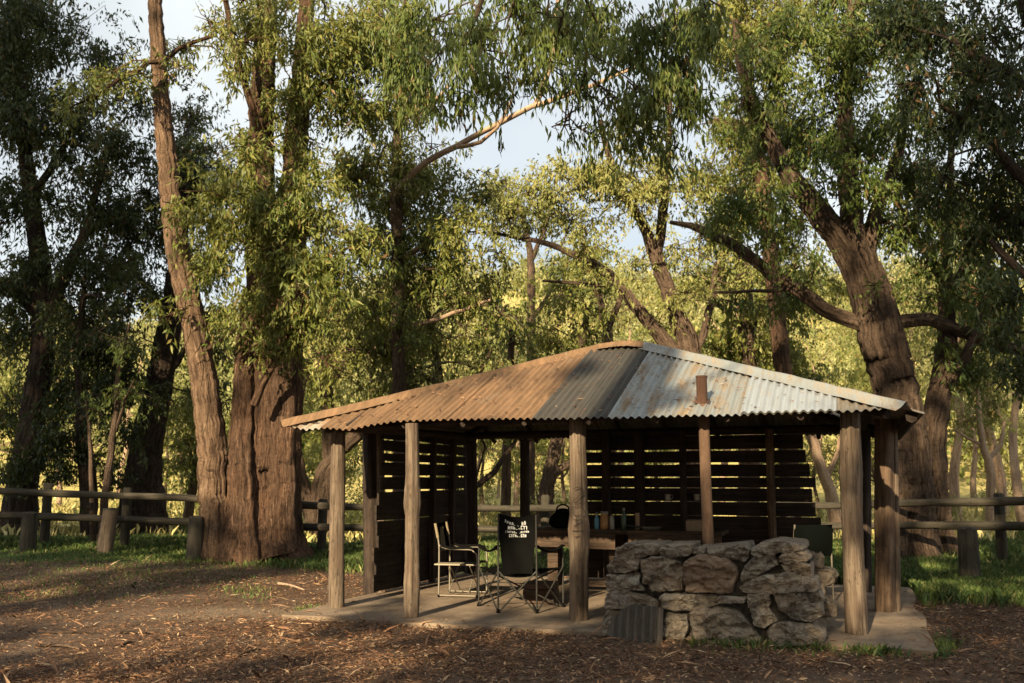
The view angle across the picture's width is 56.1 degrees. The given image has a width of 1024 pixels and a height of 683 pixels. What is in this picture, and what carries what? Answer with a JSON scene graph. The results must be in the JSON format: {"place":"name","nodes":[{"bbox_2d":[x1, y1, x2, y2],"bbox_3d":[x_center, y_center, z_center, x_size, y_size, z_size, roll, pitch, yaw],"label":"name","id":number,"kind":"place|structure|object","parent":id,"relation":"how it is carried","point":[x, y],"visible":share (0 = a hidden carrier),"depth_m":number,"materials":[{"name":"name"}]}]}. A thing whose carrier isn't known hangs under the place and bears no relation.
{"place":"outdoors","nodes":[
{"label":"outdoors","id":0,"kind":"place"},
{"bbox_2d":[0,288,1023,682],"bbox_3d":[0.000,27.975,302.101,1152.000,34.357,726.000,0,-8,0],"label":"ground","id":1,"kind":"structure","parent":0,"point":[198,608],"depth_m":10.25,"materials":[{"name":"brown soil"}]},
{"bbox_2d":[0,367,25,456],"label":"slender gum tree","id":2,"kind":"object","parent":1,"relation":"on","point":[4,447],"visible":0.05,"depth_m":44.41,"materials":[{"name":"green plant"}]},
{"bbox_2d":[19,512,37,551],"bbox_3d":[-9.647,3.846,19.147,0.306,0.892,0.318,0,-8,0],"label":"timber bollard","id":3,"kind":"object","parent":1,"relation":"on","point":[28,529],"visible":0.8,"depth_m":19.04,"materials":[{"name":"wood"}]},
{"bbox_2d":[0,357,100,497],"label":"slender gum tree","id":4,"kind":"object","parent":1,"relation":"on","point":[5,374],"visible":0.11,"depth_m":36.24,"materials":[{"name":"green plant"}]},
{"bbox_2d":[35,643,80,649],"bbox_3d":[-4.473,3.010,9.490,0.593,0.052,0.070,-3,-9,22],"label":"fallen stick","id":5,"kind":"object","parent":1,"relation":"on","point":[59,645],"visible":0.95,"depth_m":9.51,"materials":[{"name":"brown wood"}]},
{"bbox_2d":[2,306,131,508],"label":"slender gum tree","id":6,"kind":"object","parent":1,"relation":"on","point":[58,501],"visible":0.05,"depth_m":44.66,"materials":[{"name":"green plant"}]},
{"bbox_2d":[45,630,89,633],"bbox_3d":[-4.804,3.147,10.389,0.464,0.035,0.060,1,-8,-9],"label":"fallen stick","id":7,"kind":"object","parent":1,"relation":"on","point":[56,632],"visible":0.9,"depth_m":10.39,"materials":[{"name":"brown wood"}]},
{"bbox_2d":[61,388,102,459],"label":"slender gum tree","id":8,"kind":"object","parent":1,"relation":"on","point":[91,430],"visible":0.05,"depth_m":62.38,"materials":[{"name":"green plant"}]},
{"bbox_2d":[0,0,177,535],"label":"dark gum tree","id":9,"kind":"object","parent":1,"relation":"on","point":[26,121],"visible":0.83,"depth_m":25.28,"materials":[{"name":"green plant"}]},
{"bbox_2d":[0,238,179,536],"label":"young gum tree","id":10,"kind":"object","parent":1,"relation":"on","point":[83,345],"visible":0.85,"depth_m":23.63,"materials":[{"name":"green plant"}]},
{"bbox_2d":[96,508,117,553],"bbox_3d":[-8.035,3.815,19.057,0.381,1.019,0.318,0,-8,0],"label":"timber bollard","id":11,"kind":"object","parent":1,"relation":"on","point":[106,536],"visible":0.85,"depth_m":18.95,"materials":[{"name":"brown wood"}]},
{"bbox_2d":[59,322,158,542],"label":"sapling","id":12,"kind":"object","parent":1,"relation":"on","point":[115,421],"visible":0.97,"depth_m":20.79,"materials":[{"name":"green plant"}]},
{"bbox_2d":[119,641,133,646],"bbox_3d":[-3.870,3.034,9.644,0.029,0.038,0.244,-1,-8,9],"label":"fallen stick","id":13,"kind":"object","parent":1,"relation":"on","point":[125,643],"visible":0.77,"depth_m":9.62,"materials":[{"name":"brown wood"}]},
{"bbox_2d":[67,308,190,491],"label":"slender gum tree","id":14,"kind":"object","parent":1,"relation":"on","point":[129,414],"visible":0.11,"depth_m":54.68,"materials":[{"name":"green plant"}]},
{"bbox_2d":[98,404,171,453],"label":"slender gum tree","id":15,"kind":"object","parent":1,"relation":"on","point":[130,420],"visible":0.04,"depth_m":64.74,"materials":[{"name":"green plant"}]},
{"bbox_2d":[119,630,181,634],"bbox_3d":[-3.885,3.141,10.355,0.734,0.047,0.068,-1,-8,10],"label":"fallen stick","id":16,"kind":"object","parent":1,"relation":"on","point":[137,631],"visible":0.92,"depth_m":10.37,"materials":[{"name":"brown wood"}]},
{"bbox_2d":[120,377,194,505],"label":"slender gum tree","id":17,"kind":"object","parent":1,"relation":"on","point":[169,471],"visible":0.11,"depth_m":38.80,"materials":[{"name":"green plant"}]},
{"bbox_2d":[90,77,244,534],"bbox_3d":[-9.471,-1.403,26.540,4.150,13.833,6.150,6,-10,-34],"label":"gum tree","id":18,"kind":"object","parent":1,"relation":"on","point":[164,366],"visible":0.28,"depth_m":26.01,"materials":[{"name":"green plant"}]},
{"bbox_2d":[143,353,230,517],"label":"young gum tree","id":19,"kind":"object","parent":1,"relation":"on","point":[189,461],"visible":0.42,"depth_m":29.58,"materials":[{"name":"green plant"}]},
{"bbox_2d":[165,367,216,493],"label":"slender gum tree","id":20,"kind":"object","parent":1,"relation":"on","point":[169,431],"visible":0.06,"depth_m":51.22,"materials":[{"name":"green plant"}]},
{"bbox_2d":[186,516,203,560],"bbox_3d":[-6.261,3.940,18.983,0.343,0.978,0.333,0,-8,0],"label":"timber bollard","id":21,"kind":"object","parent":1,"relation":"on","point":[195,537],"visible":0.79,"depth_m":18.86,"materials":[{"name":"wood"}]},
{"bbox_2d":[182,367,232,433],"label":"slender gum tree","id":22,"kind":"object","parent":1,"relation":"on","point":[221,387],"visible":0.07,"depth_m":66.12,"materials":[{"name":"green plant"}]},
{"bbox_2d":[41,0,458,564],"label":"gum tree","id":23,"kind":"object","parent":1,"relation":"on","point":[249,500],"visible":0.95,"depth_m":19.30,"materials":[{"name":"green plant"}]},
{"bbox_2d":[238,649,261,656],"bbox_3d":[-2.523,2.983,9.225,0.035,0.038,0.403,-3,-9,18],"label":"fallen stick","id":24,"kind":"object","parent":1,"relation":"on","point":[248,651],"visible":0.94,"depth_m":9.20,"materials":[{"name":"brown wood"}]},
{"bbox_2d":[277,582,304,589],"bbox_3d":[-3.431,3.804,14.936,0.062,0.049,1.045,6,-10,-35],"label":"fallen stick","id":25,"kind":"object","parent":1,"relation":"on","point":[280,583],"visible":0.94,"depth_m":14.97,"materials":[{"name":"beige wood"}]},
{"bbox_2d":[225,374,361,488],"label":"slender gum tree","id":26,"kind":"object","parent":1,"relation":"on","point":[315,448],"visible":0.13,"depth_m":40.80,"materials":[{"name":"green plant"}]},
{"bbox_2d":[303,399,346,465],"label":"slender gum tree","id":27,"kind":"object","parent":1,"relation":"on","point":[316,442],"visible":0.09,"depth_m":59.43,"materials":[{"name":"green plant"}]},
{"bbox_2d":[302,402,362,502],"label":"slender gum tree","id":28,"kind":"object","parent":1,"relation":"on","point":[310,468],"visible":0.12,"depth_m":37.52,"materials":[{"name":"green plant"}]},
{"bbox_2d":[301,237,463,537],"bbox_3d":[-4.029,1.363,26.221,5.579,8.640,4.891,-8,-11,43],"label":"twisted gum tree","id":29,"kind":"object","parent":1,"relation":"on","point":[317,489],"visible":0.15,"depth_m":26.62,"materials":[{"name":"green plant"}]},
{"bbox_2d":[313,317,465,439],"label":"slender gum tree","id":30,"kind":"object","parent":1,"relation":"on","point":[344,385],"visible":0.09,"depth_m":46.45,"materials":[{"name":"green plant"}]},
{"bbox_2d":[348,348,455,466],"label":"slender gum tree","id":31,"kind":"object","parent":1,"relation":"on","point":[359,455],"visible":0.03,"depth_m":39.97,"materials":[{"name":"green plant"}]},
{"bbox_2d":[303,260,517,489],"bbox_3d":[-2.710,1.546,24.465,6.712,7.604,4.363,0,-8,0],"label":"bushy gum tree","id":32,"kind":"object","parent":1,"relation":"on","point":[439,378],"visible":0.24,"depth_m":24.63,"materials":[{"name":"green plant"}]},
{"bbox_2d":[395,654,449,659],"bbox_3d":[-0.841,2.951,9.003,0.519,0.038,0.061,2,-8,-12],"label":"fallen stick","id":33,"kind":"object","parent":1,"relation":"on","point":[408,656],"visible":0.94,"depth_m":9.00,"materials":[{"name":"brown wood"}]},
{"bbox_2d":[420,441,512,503],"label":"slender gum tree","id":34,"kind":"object","parent":1,"relation":"on","point":[487,486],"visible":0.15,"depth_m":34.91,"materials":[{"name":"green plant"}]},
{"bbox_2d":[316,0,627,519],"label":"pale limbed gum tree","id":35,"kind":"object","parent":1,"relation":"on","point":[409,180],"visible":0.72,"depth_m":23.48,"materials":[{"name":"green plant"}]},
{"bbox_2d":[460,371,501,477],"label":"slender gum tree","id":36,"kind":"object","parent":1,"relation":"on","point":[479,458],"visible":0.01,"depth_m":47.68,"materials":[{"name":"green plant"}]},
{"bbox_2d":[421,356,542,518],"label":"slender gum tree","id":37,"kind":"object","parent":1,"relation":"on","point":[495,458],"visible":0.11,"depth_m":38.87,"materials":[{"name":"green plant"}]},
{"bbox_2d":[419,300,553,513],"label":"slender gum tree","id":38,"kind":"object","parent":1,"relation":"on","point":[516,493],"visible":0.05,"depth_m":43.36,"materials":[{"name":"green plant"}]},
{"bbox_2d":[0,546,974,662],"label":"grass tufts","id":39,"kind":"object","parent":1,"relation":"on","point":[941,644],"visible":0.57,"depth_m":14.14,"materials":[{"name":"green plant"}]},
{"bbox_2d":[477,439,500,497],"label":"slender gum tree","id":40,"kind":"object","parent":1,"relation":"on","point":[498,495],"visible":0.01,"depth_m":55.35,"materials":[{"name":"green plant"}]},
{"bbox_2d":[477,439,519,487],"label":"leaning branch tree","id":41,"kind":"object","parent":1,"relation":"on","point":[487,477],"visible":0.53,"depth_m":24.78,"materials":[{"name":"brown plant"}]},
{"bbox_2d":[473,293,549,515],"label":"gum tree","id":42,"kind":"object","parent":1,"relation":"on","point":[511,343],"visible":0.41,"depth_m":28.89,"materials":[{"name":"green plant"}]},
{"bbox_2d":[0,543,1023,682],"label":"leaf litter","id":43,"kind":"object","parent":1,"relation":"on","point":[82,675],"visible":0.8,"depth_m":9.13,"materials":[{"name":"brown plant"}]},
{"bbox_2d":[0,525,1023,609],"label":"grass","id":44,"kind":"structure","parent":1,"relation":"on","point":[999,581],"depth_m":18.16,"materials":[{"name":"green plant"}]},
{"bbox_2d":[0,483,1023,563],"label":"log fence","id":45,"kind":"object","parent":1,"relation":"on","point":[1000,525],"visible":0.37,"depth_m":19.93,"materials":[{"name":"brown wood"}]},
{"bbox_2d":[0,237,1023,483],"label":"hillside wood","id":46,"kind":"object","parent":1,"relation":"on","point":[818,349],"visible":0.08,"depth_m":99.98,"materials":[{"name":"green plant"}]},
{"bbox_2d":[0,463,1023,531],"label":"understorey scrub","id":47,"kind":"object","parent":1,"relation":"on","point":[348,517],"visible":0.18,"depth_m":34.80,"materials":[{"name":"green plant"}]},
{"bbox_2d":[471,166,571,514],"bbox_3d":[0.334,0.061,35.971,4.028,13.734,3.230,0,-8,0],"label":"gum tree","id":48,"kind":"object","parent":1,"relation":"on","point":[531,289],"visible":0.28,"depth_m":35.76,"materials":[{"name":"green plant"}]},
{"bbox_2d":[499,440,548,498],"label":"slender gum tree","id":49,"kind":"object","parent":1,"relation":"on","point":[541,450],"visible":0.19,"depth_m":49.84,"materials":[{"name":"green plant"}]},
{"bbox_2d":[493,355,594,503],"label":"slender gum tree","id":50,"kind":"object","parent":1,"relation":"on","point":[563,459],"visible":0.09,"depth_m":39.91,"materials":[{"name":"green plant"}]},
{"bbox_2d":[357,0,748,194],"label":"overhanging gum tree","id":51,"kind":"object","parent":1,"relation":"on","point":[668,80],"visible":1,"depth_m":13.98,"materials":[{"name":"green plant"}]},
{"bbox_2d":[499,285,617,525],"bbox_3d":[1.769,2.060,27.679,2.675,7.514,4.300,-8,-11,44],"label":"gum tree","id":52,"kind":"object","parent":1,"relation":"on","point":[553,469],"visible":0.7,"depth_m":27.64,"materials":[{"name":"green plant"}]},
{"bbox_2d":[535,438,592,461],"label":"slender gum tree","id":53,"kind":"object","parent":1,"relation":"on","point":[548,442],"visible":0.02,"depth_m":55.05,"materials":[{"name":"green plant"}]},
{"bbox_2d":[538,234,626,514],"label":"gum tree","id":54,"kind":"object","parent":1,"relation":"on","point":[566,287],"visible":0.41,"depth_m":33.51,"materials":[{"name":"green plant"}]},
{"bbox_2d":[524,257,675,514],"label":"slender gum tree","id":55,"kind":"object","parent":1,"relation":"on","point":[628,313],"visible":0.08,"depth_m":44.84,"materials":[{"name":"green plant"}]},
{"bbox_2d":[595,333,672,501],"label":"slender gum tree","id":56,"kind":"object","parent":1,"relation":"on","point":[651,450],"visible":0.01,"depth_m":40.44,"materials":[{"name":"green plant"}]},
{"bbox_2d":[607,604,662,643],"bbox_3d":[1.267,2.920,9.944,0.587,0.360,0.164,-3,-9,19],"label":"iron offcut","id":57,"kind":"object","parent":1,"relation":"on","point":[632,622],"visible":0.94,"depth_m":9.93,"materials":[{"name":"grey metal"}]},
{"bbox_2d":[472,100,799,515],"bbox_3d":[3.655,-0.873,27.185,9.343,13.316,4.411,-2,-8,12],"label":"spreading gum tree","id":58,"kind":"object","parent":1,"relation":"on","point":[684,333],"visible":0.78,"depth_m":27.26,"materials":[{"name":"green plant"}]},
{"bbox_2d":[602,375,838,646],"bbox_3d":[2.233,1.778,10.403,2.400,2.897,1.196,-3,-9,19],"label":"stone fireplace","id":59,"kind":"object","parent":1,"relation":"on","point":[773,589],"visible":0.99,"depth_m":9.85,"materials":[{"name":"grey stone"}]},
{"bbox_2d":[603,219,841,515],"bbox_3d":[8.548,1.134,38.581,8.086,12.427,9.171,3,-9,-19],"label":"slender gum tree","id":60,"kind":"object","parent":1,"relation":"on","point":[700,317],"visible":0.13,"depth_m":38.93,"materials":[{"name":"green plant"}]},
{"bbox_2d":[654,0,849,488],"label":"tall gum tree","id":61,"kind":"object","parent":1,"relation":"on","point":[743,9],"visible":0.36,"depth_m":26.50,"materials":[{"name":"green plant"}]},
{"bbox_2d":[673,113,847,516],"bbox_3d":[7.738,-0.569,30.775,5.492,13.516,5.429,0,-8,0],"label":"gum tree","id":62,"kind":"object","parent":1,"relation":"on","point":[743,331],"visible":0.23,"depth_m":29.96,"materials":[{"name":"green plant"}]},
{"bbox_2d":[736,434,839,487],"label":"slender gum tree","id":63,"kind":"object","parent":1,"relation":"on","point":[825,450],"visible":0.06,"depth_m":45.00,"materials":[{"name":"green plant"}]},
{"bbox_2d":[738,320,841,529],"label":"pale gum tree","id":64,"kind":"object","parent":1,"relation":"on","point":[823,471],"visible":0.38,"depth_m":29.57,"materials":[{"name":"green plant"}]},
{"bbox_2d":[762,434,817,488],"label":"slender gum tree","id":65,"kind":"object","parent":1,"relation":"on","point":[800,462],"visible":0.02,"depth_m":39.50,"materials":[{"name":"green plant"}]},
{"bbox_2d":[760,372,833,517],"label":"slender gum tree","id":66,"kind":"object","parent":1,"relation":"on","point":[813,476],"visible":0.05,"depth_m":35.52,"materials":[{"name":"green plant"}]},
{"bbox_2d":[772,323,859,500],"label":"slender gum tree","id":67,"kind":"object","parent":1,"relation":"on","point":[840,331],"visible":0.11,"depth_m":52.70,"materials":[{"name":"green plant"}]},
{"bbox_2d":[815,358,873,484],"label":"slender gum tree","id":68,"kind":"object","parent":1,"relation":"on","point":[853,378],"visible":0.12,"depth_m":41.93,"materials":[{"name":"green plant"}]},
{"bbox_2d":[817,379,873,488],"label":"slender gum tree","id":69,"kind":"object","parent":1,"relation":"on","point":[836,465],"visible":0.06,"depth_m":37.81,"materials":[{"name":"green plant"}]},
{"bbox_2d":[669,0,1023,558],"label":"great forked gum tree","id":70,"kind":"object","parent":1,"relation":"on","point":[877,321],"visible":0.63,"depth_m":20.25,"materials":[{"name":"green plant"}]},
{"bbox_2d":[823,297,933,391],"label":"slender gum tree","id":71,"kind":"object","parent":1,"relation":"on","point":[855,358],"visible":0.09,"depth_m":49.15,"materials":[{"name":"green plant"}]},
{"bbox_2d":[813,179,1023,519],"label":"slender gum tree","id":72,"kind":"object","parent":1,"relation":"on","point":[1001,484],"visible":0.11,"depth_m":37.78,"materials":[{"name":"green plant"}]},
{"bbox_2d":[870,250,989,392],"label":"slender gum tree","id":73,"kind":"object","parent":1,"relation":"on","point":[918,365],"visible":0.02,"depth_m":56.60,"materials":[{"name":"green plant"}]},
{"bbox_2d":[845,0,1023,417],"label":"dark gum tree","id":74,"kind":"object","parent":1,"relation":"on","point":[974,72],"visible":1,"depth_m":16.56,"materials":[{"name":"green plant"}]},
{"bbox_2d":[852,252,1023,430],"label":"slender gum tree","id":75,"kind":"object","parent":1,"relation":"on","point":[909,335],"visible":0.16,"depth_m":38.78,"materials":[{"name":"green plant"}]},
{"bbox_2d":[871,158,1023,520],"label":"slender gum tree","id":76,"kind":"object","parent":1,"relation":"on","point":[954,468],"visible":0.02,"depth_m":34.82,"materials":[{"name":"green plant"}]},
{"bbox_2d":[887,156,1023,521],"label":"slender gum tree","id":77,"kind":"object","parent":1,"relation":"on","point":[1016,482],"visible":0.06,"depth_m":32.19,"materials":[{"name":"green plant"}]},
{"bbox_2d":[902,283,1023,507],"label":"slender gum tree","id":78,"kind":"object","parent":1,"relation":"on","point":[973,473],"visible":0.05,"depth_m":45.60,"materials":[{"name":"green plant"}]},
{"bbox_2d":[957,526,980,577],"bbox_3d":[7.544,3.563,15.847,0.347,0.998,0.344,0,-8,0],"label":"timber bollard","id":79,"kind":"object","parent":1,"relation":"on","point":[968,552],"visible":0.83,"depth_m":15.74,"materials":[{"name":"wood"}]},
{"bbox_2d":[947,361,1023,530],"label":"pale gum tree","id":80,"kind":"object","parent":1,"relation":"on","point":[980,419],"visible":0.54,"depth_m":29.05,"materials":[{"name":"green plant"}]},
{"bbox_2d":[0,497,1023,543],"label":"dry grass","id":81,"kind":"structure","parent":0,"point":[970,511],"depth_m":26.49,"materials":[{"name":"plant"}]},
{"bbox_2d":[0,0,1023,329],"label":"sky","id":82,"kind":"structure","parent":0,"point":[524,136],"materials":[{"name":"white"}]},
{"bbox_2d":[282,572,937,655],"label":"concrete floor","id":83,"kind":"structure","parent":0,"point":[888,629],"depth_m":11.55,"materials":[{"name":"grey concrete"}]},
{"bbox_2d":[434,522,487,597],"bbox_3d":[-0.756,3.046,13.413,0.670,1.008,0.827,-2,-8,13],"label":"folding chair","id":84,"kind":"object","parent":83,"relation":"on","point":[444,543],"visible":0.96,"depth_m":13.52,"materials":[{"name":"silver metal"}]},
{"bbox_2d":[477,513,564,613],"bbox_3d":[0.093,2.750,12.027,1.150,1.210,0.696,0,-8,3],"label":"camp chair","id":85,"kind":"object","parent":83,"relation":"on","point":[517,539],"visible":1,"depth_m":11.80,"materials":[{"name":"fabric"}]},
{"bbox_2d":[523,580,558,603],"bbox_3d":[0.381,3.298,12.638,0.425,0.263,0.326,-2,-8,14],"label":"wooden crate","id":86,"kind":"object","parent":83,"relation":"on","point":[530,597],"visible":0.83,"depth_m":12.49,"materials":[{"name":"brown wood"}]},
{"bbox_2d":[280,340,924,634],"bbox_3d":[1.541,1.806,13.466,7.672,3.684,5.686,-3,-9,19],"label":"picnic shelter","id":87,"kind":"object","parent":83,"relation":"on","point":[400,553],"visible":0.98,"depth_m":12.91,"materials":[{"name":"metal"}]},
{"bbox_2d":[315,348,818,423],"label":"roof leaf litter","id":88,"kind":"object","parent":87,"relation":"on","point":[581,391],"visible":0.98,"depth_m":12.02,"materials":[{"name":"brown plant"}]},
{"bbox_2d":[665,494,672,499],"bbox_3d":[2.486,2.474,15.255,0.122,0.095,0.093,5,-9,-30],"label":"tin mug","id":89,"kind":"object","parent":87,"relation":"hanging from","point":[667,496],"visible":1,"depth_m":15.21,"materials":[{"name":"grey metal"}]},
{"bbox_2d":[694,494,700,499],"bbox_3d":[2.918,2.447,15.089,0.122,0.095,0.093,-5,-9,30],"label":"tin mug","id":90,"kind":"object","parent":87,"relation":"hanging from","point":[696,496],"visible":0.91,"depth_m":15.06,"materials":[{"name":"grey metal"}]},
{"bbox_2d":[537,527,728,586],"bbox_3d":[1.783,3.263,14.426,2.812,0.875,1.010,-3,-9,19],"label":"picnic table","id":91,"kind":"object","parent":83,"relation":"on","point":[552,538],"visible":0.52,"depth_m":14.29,"materials":[{"name":"brown wood"}]},
{"bbox_2d":[549,504,568,527],"bbox_3d":[0.801,2.686,14.776,0.371,0.373,0.351,-8,-11,44],"label":"gear bag","id":92,"kind":"object","parent":91,"relation":"on","point":[559,518],"visible":0.79,"depth_m":14.68,"materials":[{"name":"black fabric"}]},
{"bbox_2d":[594,512,599,528],"bbox_3d":[1.286,2.714,14.536,0.080,0.250,0.078,0,-8,0],"label":"drink bottle","id":93,"kind":"object","parent":91,"relation":"on","point":[596,522],"visible":0.89,"depth_m":14.51,"materials":[{"name":"blue plastic"}]},
{"bbox_2d":[600,511,608,528],"bbox_3d":[1.396,2.701,14.498,0.130,0.265,0.127,0,-8,0],"label":"jar","id":94,"kind":"object","parent":91,"relation":"on","point":[604,520],"visible":1,"depth_m":14.45,"materials":[{"name":"glass"}]},
{"bbox_2d":[610,515,613,528],"bbox_3d":[1.505,2.725,14.456,0.072,0.205,0.070,0,-8,0],"label":"jar","id":95,"kind":"object","parent":91,"relation":"on","point":[611,521],"visible":1,"depth_m":14.43,"materials":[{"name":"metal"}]},
{"bbox_2d":[621,508,626,529],"bbox_3d":[1.679,2.659,14.403,0.076,0.320,0.074,0,-8,0],"label":"tall bottle","id":96,"kind":"object","parent":91,"relation":"on","point":[623,522],"visible":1,"depth_m":14.37,"materials":[{"name":"green glass"}]},
{"bbox_2d":[635,511,639,529],"bbox_3d":[1.872,2.669,14.332,0.068,0.280,0.066,0,-8,0],"label":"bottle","id":97,"kind":"object","parent":91,"relation":"on","point":[637,518],"visible":1,"depth_m":14.31,"materials":[{"name":"brown glass"}]},
{"bbox_2d":[626,525,660,529],"bbox_3d":[1.961,2.760,14.250,0.520,0.069,0.314,0,-8,0],"label":"frying pan","id":98,"kind":"object","parent":91,"relation":"on","point":[650,528],"visible":1,"depth_m":14.17,"materials":[{"name":"metal"}]},
{"bbox_2d":[686,519,701,530],"bbox_3d":[2.704,2.685,14.031,0.286,0.170,0.246,-3,-9,19],"label":"cardboard box","id":99,"kind":"object","parent":91,"relation":"on","point":[693,524],"visible":0.64,"depth_m":13.93,"materials":[{"name":"brown cardboard"}]},
{"bbox_2d":[793,524,833,599],"bbox_3d":[3.909,2.953,12.828,0.585,1.027,0.683,1,-8,-10],"label":"folding chair","id":100,"kind":"object","parent":83,"relation":"on","point":[819,538],"visible":0.38,"depth_m":12.57,"materials":[{"name":"fabric"}]}
]}

